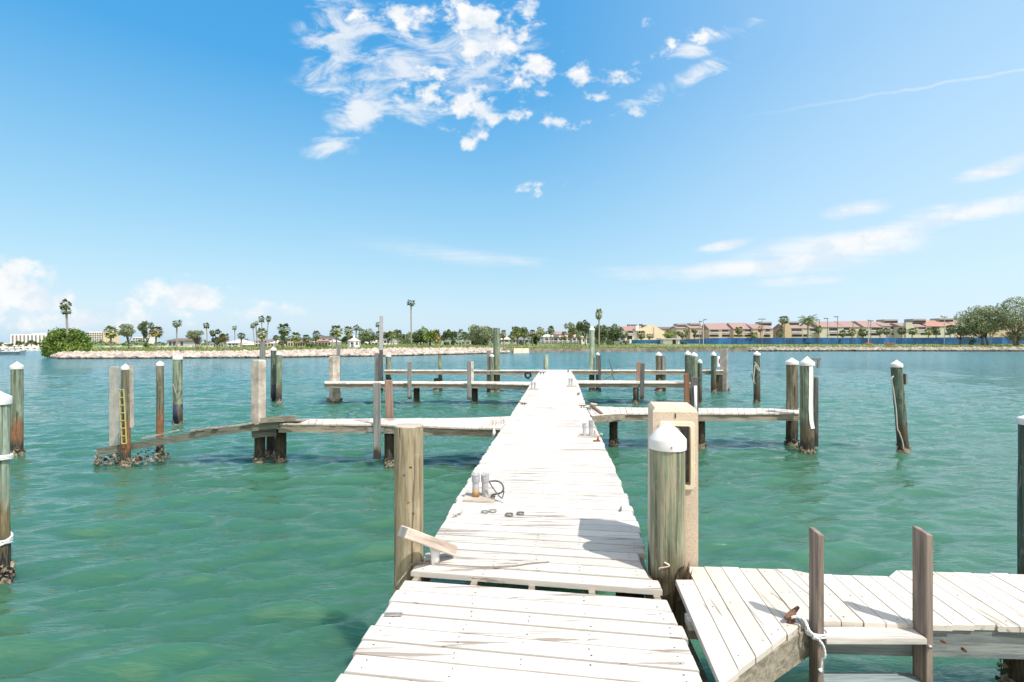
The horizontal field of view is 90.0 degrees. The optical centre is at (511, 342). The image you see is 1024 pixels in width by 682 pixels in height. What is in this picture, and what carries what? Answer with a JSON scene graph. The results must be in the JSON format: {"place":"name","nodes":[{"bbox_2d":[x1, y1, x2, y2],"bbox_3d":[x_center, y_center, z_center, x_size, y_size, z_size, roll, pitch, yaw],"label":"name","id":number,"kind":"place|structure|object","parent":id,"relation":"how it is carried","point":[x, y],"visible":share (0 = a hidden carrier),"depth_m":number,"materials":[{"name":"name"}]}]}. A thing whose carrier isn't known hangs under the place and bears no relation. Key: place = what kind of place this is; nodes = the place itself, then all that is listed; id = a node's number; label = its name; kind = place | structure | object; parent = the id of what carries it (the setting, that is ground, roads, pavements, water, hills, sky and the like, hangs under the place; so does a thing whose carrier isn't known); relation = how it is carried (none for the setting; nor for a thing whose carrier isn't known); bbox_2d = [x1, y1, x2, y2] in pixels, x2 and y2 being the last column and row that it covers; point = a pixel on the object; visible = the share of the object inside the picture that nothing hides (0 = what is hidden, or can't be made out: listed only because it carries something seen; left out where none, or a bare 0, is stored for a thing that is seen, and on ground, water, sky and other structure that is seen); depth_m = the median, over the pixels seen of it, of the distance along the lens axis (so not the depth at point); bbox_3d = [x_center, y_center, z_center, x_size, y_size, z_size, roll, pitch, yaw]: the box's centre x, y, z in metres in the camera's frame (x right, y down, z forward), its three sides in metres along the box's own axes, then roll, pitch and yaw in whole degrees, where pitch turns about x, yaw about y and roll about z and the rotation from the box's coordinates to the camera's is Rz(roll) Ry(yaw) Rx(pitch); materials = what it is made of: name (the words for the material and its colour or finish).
{"place":"outdoors","nodes":[
{"label":"outdoors","id":0,"kind":"place"},
{"bbox_2d":[0,343,41,349],"bbox_3d":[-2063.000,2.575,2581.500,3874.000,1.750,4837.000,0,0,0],"label":"boats","id":1,"kind":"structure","parent":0,"point":[25,347],"depth_m":247.45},
{"bbox_2d":[0,351,1023,681],"bbox_3d":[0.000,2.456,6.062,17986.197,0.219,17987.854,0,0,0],"label":"water","id":2,"kind":"structure","parent":0,"point":[218,559],"depth_m":8.13,"materials":[{"name":"liquid"}]},
{"bbox_2d":[0,391,16,583],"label":"mooring piling","id":3,"kind":"object","parent":2,"relation":"in","point":[7,571],"visible":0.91,"depth_m":5.29,"materials":[{"name":"wood"}]},
{"bbox_2d":[0,453,13,545],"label":"mooring rope","id":4,"kind":"object","parent":3,"relation":"attached to","point":[10,456],"visible":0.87,"depth_m":5.29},
{"bbox_2d":[0,346,26,354],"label":"motor boat","id":5,"kind":"object","parent":2,"relation":"on","point":[14,351],"visible":0.93,"depth_m":107.38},
{"bbox_2d":[10,362,25,455],"bbox_3d":[-10.766,1.877,11.139,0.280,2.947,0.285,0,0,0],"label":"mooring piling","id":6,"kind":"object","parent":2,"relation":"in","point":[17,447],"visible":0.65,"depth_m":11.07,"materials":[{"name":"wood"}]},
{"bbox_2d":[109,366,118,445],"bbox_3d":[-8.576,1.403,11.040,0.349,1.794,0.048,0,0,23],"label":"concrete post","id":7,"kind":"object","parent":2,"relation":"in","point":[113,405],"visible":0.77,"depth_m":11.01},
{"bbox_2d":[118,364,133,466],"bbox_3d":[-7.744,1.884,10.260,0.258,2.934,0.245,0,0,0],"label":"mooring piling","id":8,"kind":"object","parent":2,"relation":"in","point":[127,387],"visible":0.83,"depth_m":10.22,"materials":[{"name":"wood"}]},
{"bbox_2d":[119,389,126,443],"bbox_3d":[-7.707,1.458,10.136,0.158,1.081,0.028,0,0,0],"label":"ladder","id":9,"kind":"object","parent":8,"relation":"attached to","point":[121,420],"visible":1,"depth_m":10.13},
{"bbox_2d":[155,361,164,455],"bbox_3d":[-7.701,1.870,11.201,0.201,2.961,0.190,0,0,0],"label":"mooring piling","id":10,"kind":"object","parent":2,"relation":"in","point":[159,397],"visible":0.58,"depth_m":11.14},
{"bbox_2d":[172,354,183,424],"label":"mooring piling","id":11,"kind":"object","parent":2,"relation":"in","point":[177,359],"visible":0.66,"depth_m":15.22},
{"bbox_2d":[260,342,265,360],"bbox_3d":[-10.546,1.462,21.650,0.205,2.977,0.100,0,0,0],"label":"wooden post","id":12,"kind":"object","parent":2,"relation":"in","point":[262,350],"visible":0.36,"depth_m":21.60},
{"bbox_2d":[270,347,276,400],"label":"mooring piling","id":13,"kind":"object","parent":2,"relation":"in","point":[273,350],"visible":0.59,"depth_m":21.32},
{"bbox_2d":[275,351,281,402],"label":"mooring piling","id":14,"kind":"object","parent":2,"relation":"in","point":[278,377],"visible":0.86,"depth_m":20.98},
{"bbox_2d":[93,380,509,466],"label":"finger pier","id":15,"kind":"structure","parent":2,"relation":"in","point":[376,425],"depth_m":10.23,"materials":[{"name":"grey wood"}]},
{"bbox_2d":[251,360,265,421],"bbox_3d":[-5.566,1.098,11.240,0.341,1.463,0.114,0,0,28],"label":"concrete post","id":16,"kind":"object","parent":15,"relation":"attached to","point":[258,389],"visible":0.77,"depth_m":11.19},
{"bbox_2d":[325,356,342,401],"bbox_3d":[-7.437,1.803,21.442,0.717,2.495,0.705,0,0,0],"label":"concrete post","id":17,"kind":"object","parent":2,"relation":"in","point":[334,374],"visible":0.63,"depth_m":21.39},
{"bbox_2d":[375,353,378,380],"bbox_3d":[-6.926,1.787,26.290,0.279,2.526,0.073,0,0,27],"label":"concrete post","id":18,"kind":"object","parent":2,"relation":"in","point":[376,366],"visible":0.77,"depth_m":26.25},
{"bbox_2d":[379,316,382,349],"bbox_3d":[-6.758,0.782,26.460,0.158,4.336,0.120,0,0,0],"label":"metal pole","id":19,"kind":"object","parent":2,"relation":"in","point":[380,332],"visible":0.36,"depth_m":26.40,"materials":[{"name":"metal"}]},
{"bbox_2d":[379,350,382,390],"bbox_3d":[-6.669,1.654,26.090,0.182,2.592,0.080,0,0,0],"label":"wooden post","id":20,"kind":"object","parent":2,"relation":"in","point":[380,365],"visible":0.64,"depth_m":26.05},
{"bbox_2d":[394,423,422,592],"bbox_3d":[-0.768,1.929,3.797,0.218,2.642,0.224,0,0,0],"label":"mooring piling","id":21,"kind":"object","parent":2,"relation":"in","point":[408,474],"visible":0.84,"depth_m":3.71,"materials":[{"name":"wood"}]},
{"bbox_2d":[324,361,530,403],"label":"finger pier","id":22,"kind":"structure","parent":2,"relation":"in","point":[409,384],"depth_m":20.39,"materials":[{"name":"wood"}]},
{"bbox_2d":[384,370,540,390],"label":"finger pier","id":23,"kind":"structure","parent":2,"relation":"in","point":[457,372],"depth_m":25.62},
{"bbox_2d":[489,354,494,391],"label":"mooring piling","id":24,"kind":"object","parent":2,"relation":"in","point":[491,368],"visible":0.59,"depth_m":25.59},
{"bbox_2d":[493,328,500,391],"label":"mooring piling","id":25,"kind":"object","parent":2,"relation":"in","point":[496,342],"visible":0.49,"depth_m":25.83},
{"bbox_2d":[335,370,708,681],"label":"wooden walkway","id":26,"kind":"structure","parent":2,"relation":"in","point":[560,480],"depth_m":3.40,"materials":[{"name":"wood"}]},
{"bbox_2d":[397,525,457,555],"bbox_3d":[-0.591,1.408,3.634,0.085,0.075,0.563,0,-30,37],"label":"loose timber","id":27,"kind":"object","parent":26,"relation":"on","point":[416,536],"visible":1,"depth_m":3.56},
{"bbox_2d":[430,548,439,564],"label":"deck block","id":28,"kind":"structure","parent":26,"relation":"on","point":[435,558],"depth_m":3.70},
{"bbox_2d":[395,561,548,589],"bbox_3d":[-0.278,1.659,3.696,1.097,0.152,0.152,0,0,-7],"label":"thin rope","id":29,"kind":"object","parent":26,"relation":"attached to","point":[467,566],"visible":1,"depth_m":3.66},
{"bbox_2d":[463,472,495,502],"bbox_3d":[-0.332,1.468,5.285,0.327,0.260,0.370,0,0,0],"label":"conduit stub","id":30,"kind":"object","parent":26,"relation":"on","point":[475,494],"visible":0.98,"depth_m":5.23,"materials":[{"name":"plastic"}]},
{"bbox_2d":[489,480,504,498],"bbox_3d":[-0.155,1.480,5.174,0.172,0.177,0.062,0,0,33],"label":"cable loop","id":31,"kind":"object","parent":30,"relation":"attached to","point":[496,493],"visible":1,"depth_m":5.16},
{"bbox_2d":[578,420,596,437],"bbox_3d":[1.300,1.453,8.810,0.324,0.290,0.382,0,0,6],"label":"conduit stub","id":32,"kind":"object","parent":26,"relation":"on","point":[584,434],"visible":0.99,"depth_m":8.68,"materials":[{"name":"plastic"}]},
{"bbox_2d":[648,402,697,639],"bbox_3d":[1.230,1.314,3.944,0.318,1.672,0.458,0,0,10],"label":"utility pedestal","id":33,"kind":"object","parent":26,"relation":"on","point":[682,417],"visible":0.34,"depth_m":3.72,"materials":[{"name":"paint"}]},
{"bbox_2d":[589,327,594,379],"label":"mooring piling","id":34,"kind":"object","parent":2,"relation":"in","point":[591,349],"visible":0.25,"depth_m":26.16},
{"bbox_2d":[577,362,690,403],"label":"finger pier","id":35,"kind":"structure","parent":2,"relation":"in","point":[640,382],"depth_m":20.63,"materials":[{"name":"wood"}]},
{"bbox_2d":[570,370,722,391],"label":"finger pier","id":36,"kind":"structure","parent":2,"relation":"in","point":[633,372],"depth_m":25.63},
{"bbox_2d":[655,352,661,389],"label":"mooring piling","id":37,"kind":"object","parent":2,"relation":"in","point":[658,355],"visible":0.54,"depth_m":25.84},
{"bbox_2d":[649,421,692,628],"bbox_3d":[1.121,1.901,3.617,0.301,2.697,0.265,0,0,0],"label":"mooring piling","id":38,"kind":"object","parent":2,"relation":"in","point":[668,444],"visible":0.78,"depth_m":3.52,"materials":[{"name":"wood"}]},
{"bbox_2d":[684,351,690,381],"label":"mooring piling","id":39,"kind":"object","parent":2,"relation":"in","point":[687,362],"visible":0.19,"depth_m":20.81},
{"bbox_2d":[586,373,799,449],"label":"finger pier","id":40,"kind":"structure","parent":2,"relation":"in","point":[612,416],"depth_m":11.77,"materials":[{"name":"wood"}]},
{"bbox_2d":[690,352,698,405],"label":"mooring piling","id":41,"kind":"object","parent":2,"relation":"in","point":[693,355],"visible":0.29,"depth_m":20.09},
{"bbox_2d":[697,359,702,403],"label":"mooring piling","id":42,"kind":"object","parent":2,"relation":"in","point":[699,372],"visible":0.56,"depth_m":20.42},
{"bbox_2d":[710,351,716,392],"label":"mooring piling","id":43,"kind":"object","parent":2,"relation":"in","point":[713,372],"visible":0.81,"depth_m":25.34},
{"bbox_2d":[716,375,722,390],"bbox_3d":[10.441,2.168,25.950,0.339,1.563,0.300,0,0,0],"label":"wooden post","id":44,"kind":"object","parent":2,"relation":"in","point":[719,382],"visible":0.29,"depth_m":25.80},
{"bbox_2d":[720,349,730,390],"bbox_3d":[10.870,1.672,26.198,0.634,2.756,0.620,0,0,0],"label":"concrete post","id":45,"kind":"object","parent":2,"relation":"in","point":[724,360],"visible":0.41,"depth_m":26.14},
{"bbox_2d":[751,351,760,402],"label":"mooring piling","id":46,"kind":"object","parent":2,"relation":"in","point":[756,383],"visible":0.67,"depth_m":20.74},
{"bbox_2d":[784,358,799,446],"bbox_3d":[6.747,1.854,12.356,0.369,2.997,0.362,0,0,0],"label":"mooring piling","id":47,"kind":"object","parent":2,"relation":"in","point":[792,390],"visible":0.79,"depth_m":12.24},
{"bbox_2d":[798,356,820,454],"bbox_3d":[6.846,1.827,11.688,1.060,3.051,0.375,0,0,-42],"label":"mooring piling","id":48,"kind":"object","parent":2,"relation":"in","point":[808,393],"visible":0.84,"depth_m":11.36,"materials":[{"name":"wood"}]},
{"bbox_2d":[675,566,1023,681],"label":"finger pier","id":49,"kind":"structure","parent":2,"relation":"in","point":[745,631],"depth_m":3.04,"materials":[{"name":"wood"}]},
{"bbox_2d":[784,606,799,623],"bbox_3d":[1.602,1.558,2.931,0.106,0.093,0.030,0,0,-17],"label":"dock cleat","id":50,"kind":"object","parent":49,"relation":"on","point":[790,613],"visible":0.98,"depth_m":2.92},
{"bbox_2d":[791,615,828,672],"bbox_3d":[1.681,1.683,2.881,0.197,0.282,0.140,0,0,0],"label":"tie rope","id":51,"kind":"object","parent":50,"relation":"attached to","point":[814,636],"visible":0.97,"depth_m":2.83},
{"bbox_2d":[809,526,932,681],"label":"wooden ladder","id":52,"kind":"object","parent":49,"relation":"attached to","point":[919,636],"visible":0.98,"depth_m":2.87,"materials":[{"name":"wood"}]},
{"bbox_2d":[890,360,910,452],"bbox_3d":[8.750,1.866,11.541,0.416,2.968,0.293,0,0,0],"label":"mooring piling","id":53,"kind":"object","parent":2,"relation":"in","point":[899,379],"visible":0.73,"depth_m":11.44,"materials":[{"name":"wood"}]},
{"bbox_2d":[891,376,903,448],"bbox_3d":[8.589,1.552,11.405,0.304,1.639,0.061,0,0,0],"label":"mooring rope","id":54,"kind":"object","parent":53,"relation":"hanging from","point":[896,412],"visible":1,"depth_m":11.40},
{"bbox_2d":[1016,415,1023,573],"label":"mooring piling","id":55,"kind":"object","parent":2,"relation":"in","point":[1020,515],"visible":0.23,"depth_m":4.27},
{"bbox_2d":[0,0,1023,342],"label":"sky","id":56,"kind":"structure","parent":0,"point":[309,166],"materials":[{"name":"blue"}]},
{"bbox_2d":[93,343,1023,350],"bbox_3d":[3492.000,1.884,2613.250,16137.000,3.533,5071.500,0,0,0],"label":"ground","id":57,"kind":"structure","parent":0,"point":[587,345],"depth_m":161.55,"materials":[{"name":"plant"}]},
{"bbox_2d":[11,334,47,343],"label":"condo tower","id":58,"kind":"structure","parent":57,"relation":"on","point":[25,338],"depth_m":640.00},
{"bbox_2d":[59,298,72,349],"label":"fan palm","id":59,"kind":"object","parent":57,"relation":"on","point":[66,307],"visible":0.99,"depth_m":84.87,"materials":[{"name":"green plant"}]},
{"bbox_2d":[39,327,94,357],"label":"mangrove bush","id":60,"kind":"object","parent":57,"relation":"on","point":[56,341],"visible":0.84,"depth_m":84.66,"materials":[{"name":"green plant"}]},
{"bbox_2d":[87,332,102,343],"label":"condo tower","id":61,"kind":"structure","parent":57,"relation":"on","point":[98,336],"depth_m":559.70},
{"bbox_2d":[102,325,118,348],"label":"fan palm","id":62,"kind":"object","parent":57,"relation":"on","point":[110,335],"visible":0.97,"depth_m":107.69,"materials":[{"name":"green plant"}]},
{"bbox_2d":[103,331,119,343],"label":"condo tower","id":63,"kind":"structure","parent":57,"relation":"on","point":[116,339],"depth_m":564.81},
{"bbox_2d":[116,324,135,348],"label":"oak tree","id":64,"kind":"object","parent":57,"relation":"on","point":[124,330],"visible":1,"depth_m":105.43,"materials":[{"name":"green plant"}]},
{"bbox_2d":[132,337,154,343],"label":"condo tower","id":65,"kind":"structure","parent":57,"relation":"on","point":[151,340],"depth_m":600.00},
{"bbox_2d":[137,321,154,346],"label":"oak tree","id":66,"kind":"object","parent":57,"relation":"on","point":[143,329],"visible":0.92,"depth_m":111.49,"materials":[{"name":"green plant"}]},
{"bbox_2d":[149,326,163,348],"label":"fan palm","id":67,"kind":"object","parent":57,"relation":"on","point":[153,331],"visible":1,"depth_m":104.77,"materials":[{"name":"green plant"}]},
{"bbox_2d":[166,338,200,346],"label":"house","id":68,"kind":"structure","parent":57,"relation":"on","point":[182,342],"depth_m":150.08,"materials":[{"name":"paint"}]},
{"bbox_2d":[185,330,204,348],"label":"shaggy tree","id":69,"kind":"object","parent":57,"relation":"on","point":[195,334],"visible":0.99,"depth_m":103.78,"materials":[{"name":"green plant"}]},
{"bbox_2d":[209,329,223,348],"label":"oak tree","id":70,"kind":"object","parent":57,"relation":"on","point":[216,340],"visible":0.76,"depth_m":106.14,"materials":[{"name":"green plant"}]},
{"bbox_2d":[227,340,253,346],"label":"house","id":71,"kind":"structure","parent":57,"relation":"on","point":[231,343],"depth_m":145.20,"materials":[{"name":"paint"}]},
{"bbox_2d":[50,347,509,358],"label":"riprap","id":72,"kind":"object","parent":57,"relation":"on","point":[298,353],"visible":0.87,"depth_m":84.86,"materials":[{"name":"stone"}]},
{"bbox_2d":[277,323,290,348],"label":"fan palm","id":73,"kind":"object","parent":57,"relation":"on","point":[283,332],"visible":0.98,"depth_m":100.62,"materials":[{"name":"green plant"}]},
{"bbox_2d":[314,336,340,345],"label":"house","id":74,"kind":"structure","parent":57,"relation":"on","point":[325,340],"depth_m":151.26,"materials":[{"name":"paint"}]},
{"bbox_2d":[329,325,342,347],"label":"fan palm","id":75,"kind":"object","parent":57,"relation":"on","point":[337,333],"visible":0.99,"depth_m":102.53,"materials":[{"name":"green plant"}]},
{"bbox_2d":[92,326,618,345],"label":"treeline","id":76,"kind":"object","parent":57,"relation":"on","point":[458,338],"visible":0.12,"depth_m":288.48,"materials":[{"name":"green plant"}]},
{"bbox_2d":[358,333,376,344],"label":"oak tree","id":77,"kind":"object","parent":57,"relation":"on","point":[367,337],"visible":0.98,"depth_m":136.85,"materials":[{"name":"green plant"}]},
{"bbox_2d":[410,330,428,344],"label":"oak tree","id":78,"kind":"object","parent":57,"relation":"on","point":[417,337],"visible":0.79,"depth_m":132.50,"materials":[{"name":"green plant"}]},
{"bbox_2d":[423,328,435,345],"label":"date palm","id":79,"kind":"object","parent":57,"relation":"on","point":[428,335],"visible":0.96,"depth_m":123.47,"materials":[{"name":"green plant"}]},
{"bbox_2d":[467,324,492,344],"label":"oak tree","id":80,"kind":"object","parent":57,"relation":"on","point":[484,334],"visible":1,"depth_m":144.38,"materials":[{"name":"green plant"}]},
{"bbox_2d":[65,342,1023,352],"bbox_3d":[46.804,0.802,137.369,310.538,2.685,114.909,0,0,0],"label":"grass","id":81,"kind":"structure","parent":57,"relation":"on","point":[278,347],"depth_m":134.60,"materials":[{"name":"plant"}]},
{"bbox_2d":[542,331,581,343],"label":"motel","id":82,"kind":"structure","parent":57,"relation":"on","point":[556,337],"depth_m":176.00,"materials":[{"name":"paint"}]},
{"bbox_2d":[575,320,590,345],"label":"oak tree","id":83,"kind":"object","parent":57,"relation":"on","point":[583,328],"visible":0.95,"depth_m":156.55,"materials":[{"name":"green plant"}]},
{"bbox_2d":[595,308,601,346],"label":"fan palm","id":84,"kind":"object","parent":57,"relation":"on","point":[598,316],"visible":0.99,"depth_m":149.83,"materials":[{"name":"green plant"}]},
{"bbox_2d":[594,325,608,344],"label":"oak tree","id":85,"kind":"object","parent":57,"relation":"on","point":[603,332],"visible":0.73,"depth_m":163.57,"materials":[{"name":"green plant"}]},
{"bbox_2d":[607,323,621,344],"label":"oak tree","id":86,"kind":"object","parent":57,"relation":"on","point":[615,331],"visible":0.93,"depth_m":166.71,"materials":[{"name":"green plant"}]},
{"bbox_2d":[502,348,752,352],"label":"seawall","id":87,"kind":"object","parent":57,"relation":"on","point":[537,350],"visible":0.57,"depth_m":139.83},
{"bbox_2d":[619,324,663,342],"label":"townhouse","id":88,"kind":"structure","parent":57,"relation":"on","point":[633,330],"depth_m":198.80,"materials":[{"name":"paint"}]},
{"bbox_2d":[631,338,705,343],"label":"screened fence","id":89,"kind":"object","parent":57,"relation":"on","point":[692,341],"visible":0.62,"depth_m":186.00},
{"bbox_2d":[656,338,680,343],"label":"white shed","id":90,"kind":"structure","parent":57,"relation":"on","point":[669,340],"depth_m":180.00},
{"bbox_2d":[671,324,688,338],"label":"townhouse","id":91,"kind":"structure","parent":57,"relation":"on","point":[677,327],"depth_m":223.70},
{"bbox_2d":[685,323,704,338],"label":"townhouse","id":92,"kind":"structure","parent":57,"relation":"on","point":[690,326],"depth_m":220.00,"materials":[{"name":"paint"}]},
{"bbox_2d":[702,323,721,338],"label":"townhouse","id":93,"kind":"structure","parent":57,"relation":"on","point":[713,330],"depth_m":215.68,"materials":[{"name":"beige concrete"}]},
{"bbox_2d":[716,323,731,337],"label":"townhouse","id":94,"kind":"structure","parent":57,"relation":"on","point":[726,330],"depth_m":217.00,"materials":[{"name":"paint"}]},
{"bbox_2d":[727,323,750,337],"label":"townhouse","id":95,"kind":"structure","parent":57,"relation":"on","point":[746,329],"depth_m":215.13,"materials":[{"name":"paint"}]},
{"bbox_2d":[746,322,772,337],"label":"townhouse","id":96,"kind":"structure","parent":57,"relation":"on","point":[767,332],"depth_m":213.06,"materials":[{"name":"beige concrete"}]},
{"bbox_2d":[773,321,802,337],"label":"townhouse","id":97,"kind":"structure","parent":57,"relation":"on","point":[792,329],"depth_m":210.00,"materials":[{"name":"beige concrete"}]},
{"bbox_2d":[798,323,815,337],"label":"townhouse","id":98,"kind":"structure","parent":57,"relation":"on","point":[812,333],"depth_m":212.00,"materials":[{"name":"paint"}]},
{"bbox_2d":[797,314,818,337],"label":"royal palm","id":99,"kind":"object","parent":57,"relation":"on","point":[806,320],"visible":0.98,"depth_m":185.75,"materials":[{"name":"green plant"}]},
{"bbox_2d":[811,322,843,337],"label":"townhouse","id":100,"kind":"structure","parent":57,"relation":"on","point":[832,329],"depth_m":210.00,"materials":[{"name":"paint"}]},
{"bbox_2d":[834,321,860,337],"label":"townhouse","id":101,"kind":"structure","parent":57,"relation":"on","point":[846,325],"depth_m":212.00,"materials":[{"name":"beige concrete"}]},
{"bbox_2d":[706,336,1023,343],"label":"screened fence","id":102,"kind":"object","parent":57,"relation":"on","point":[930,340],"visible":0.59,"depth_m":184.00,"materials":[{"name":"fabric"}]},
{"bbox_2d":[854,321,880,337],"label":"townhouse","id":103,"kind":"structure","parent":57,"relation":"on","point":[864,325],"depth_m":210.35,"materials":[{"name":"beige concrete"}]},
{"bbox_2d":[747,346,1023,350],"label":"riprap","id":104,"kind":"object","parent":57,"relation":"on","point":[899,348],"visible":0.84,"depth_m":148.57,"materials":[{"name":"stone"}]},
{"bbox_2d":[874,319,897,337],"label":"townhouse","id":105,"kind":"structure","parent":57,"relation":"on","point":[883,323],"depth_m":215.80,"materials":[{"name":"beige concrete"}]},
{"bbox_2d":[890,319,926,337],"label":"townhouse","id":106,"kind":"structure","parent":57,"relation":"on","point":[910,323],"depth_m":209.28,"materials":[{"name":"beige concrete"}]},
{"bbox_2d":[917,318,954,337],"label":"townhouse","id":107,"kind":"structure","parent":57,"relation":"on","point":[936,322],"depth_m":212.01,"materials":[{"name":"beige concrete"}]},
{"bbox_2d":[952,305,1006,344],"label":"oak tree","id":108,"kind":"object","parent":57,"relation":"on","point":[981,322],"visible":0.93,"depth_m":170.46,"materials":[{"name":"green plant"}]},
{"bbox_2d":[988,296,1023,345],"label":"oak tree","id":109,"kind":"object","parent":57,"relation":"on","point":[1008,320],"visible":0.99,"depth_m":165.56,"materials":[{"name":"green plant"}]},
{"bbox_2d":[997,320,1023,344],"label":"oak tree","id":110,"kind":"object","parent":57,"relation":"on","point":[1011,335],"visible":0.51,"depth_m":171.87,"materials":[{"name":"green plant"}]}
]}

